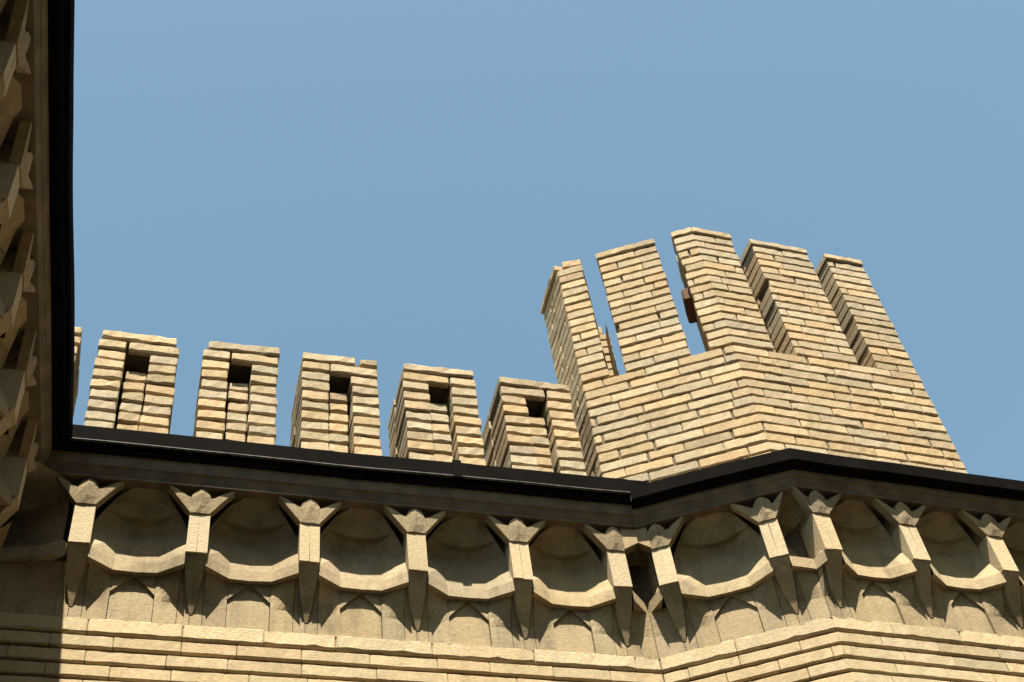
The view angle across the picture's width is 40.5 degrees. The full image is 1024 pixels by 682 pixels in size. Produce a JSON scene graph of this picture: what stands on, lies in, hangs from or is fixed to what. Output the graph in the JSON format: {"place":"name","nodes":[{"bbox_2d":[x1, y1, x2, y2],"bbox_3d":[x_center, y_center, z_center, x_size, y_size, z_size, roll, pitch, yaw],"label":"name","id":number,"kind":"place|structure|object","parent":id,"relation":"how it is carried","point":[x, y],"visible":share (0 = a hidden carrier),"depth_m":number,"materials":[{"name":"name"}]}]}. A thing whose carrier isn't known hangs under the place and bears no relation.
{"place":"outdoors","nodes":[
{"label":"outdoors","id":0,"kind":"place"},
{"bbox_2d":[73,0,1023,480],"label":"sky","id":1,"kind":"structure","parent":0,"point":[393,184],"materials":[{"name":"blue"}]},
{"label":"ground","id":2,"kind":"structure","parent":0,"visible":0},
{"bbox_2d":[0,0,74,526],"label":"shaded wing","id":3,"kind":"structure","parent":2,"relation":"on","point":[37,313],"depth_m":4.50,"materials":[{"name":"beige stone"}]},
{"bbox_2d":[0,424,663,681],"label":"brick facade","id":4,"kind":"structure","parent":2,"relation":"on","point":[126,555],"depth_m":5.23,"materials":[{"name":"stone"}]},
{"bbox_2d":[73,327,81,415],"bbox_3d":[-2.026,0.340,5.761,0.343,0.870,0.394,7,-52,-13],"label":"merlon","id":5,"kind":"object","parent":4,"relation":"on","point":[78,338],"visible":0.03,"depth_m":6.01,"materials":[{"name":"beige brick"}]},
{"bbox_2d":[84,330,179,433],"bbox_3d":[-1.624,0.389,5.859,0.343,0.876,0.392,7,-52,-13],"label":"merlon","id":6,"kind":"object","parent":4,"relation":"on","point":[132,384],"visible":0.4,"depth_m":5.86,"materials":[{"name":"beige brick"}]},
{"bbox_2d":[193,341,279,444],"bbox_3d":[-1.199,0.446,5.950,0.335,0.913,0.395,7,-52,-13],"label":"merlon","id":7,"kind":"object","parent":4,"relation":"on","point":[237,399],"visible":0.43,"depth_m":5.97,"materials":[{"name":"beige brick"}]},
{"bbox_2d":[290,352,381,455],"bbox_3d":[-0.776,0.501,6.048,0.346,0.910,0.393,7,-52,-13],"label":"merlon","id":8,"kind":"object","parent":4,"relation":"on","point":[335,404],"visible":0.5,"depth_m":6.07,"materials":[{"name":"beige brick"}]},
{"bbox_2d":[388,364,485,464],"bbox_3d":[-0.335,0.551,6.155,0.345,0.907,0.394,7,-52,-13],"label":"merlon","id":9,"kind":"object","parent":4,"relation":"on","point":[434,414],"visible":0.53,"depth_m":6.18,"materials":[{"name":"beige brick"}]},
{"bbox_2d":[481,377,586,475],"bbox_3d":[0.103,0.603,6.263,0.344,0.866,0.393,7,-52,-13],"label":"merlon","id":10,"kind":"object","parent":4,"relation":"on","point":[530,424],"visible":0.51,"depth_m":6.28,"materials":[{"name":"beige brick"}]},
{"bbox_2d":[619,448,1023,681],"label":"corner bay","id":11,"kind":"object","parent":2,"relation":"on","point":[790,565],"visible":0.98,"depth_m":5.54,"materials":[{"name":"stone"}]},
{"bbox_2d":[540,227,967,483],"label":"corner parapet","id":12,"kind":"structure","parent":11,"relation":"on","point":[800,353],"depth_m":6.62,"materials":[{"name":"beige brick"}]}
]}

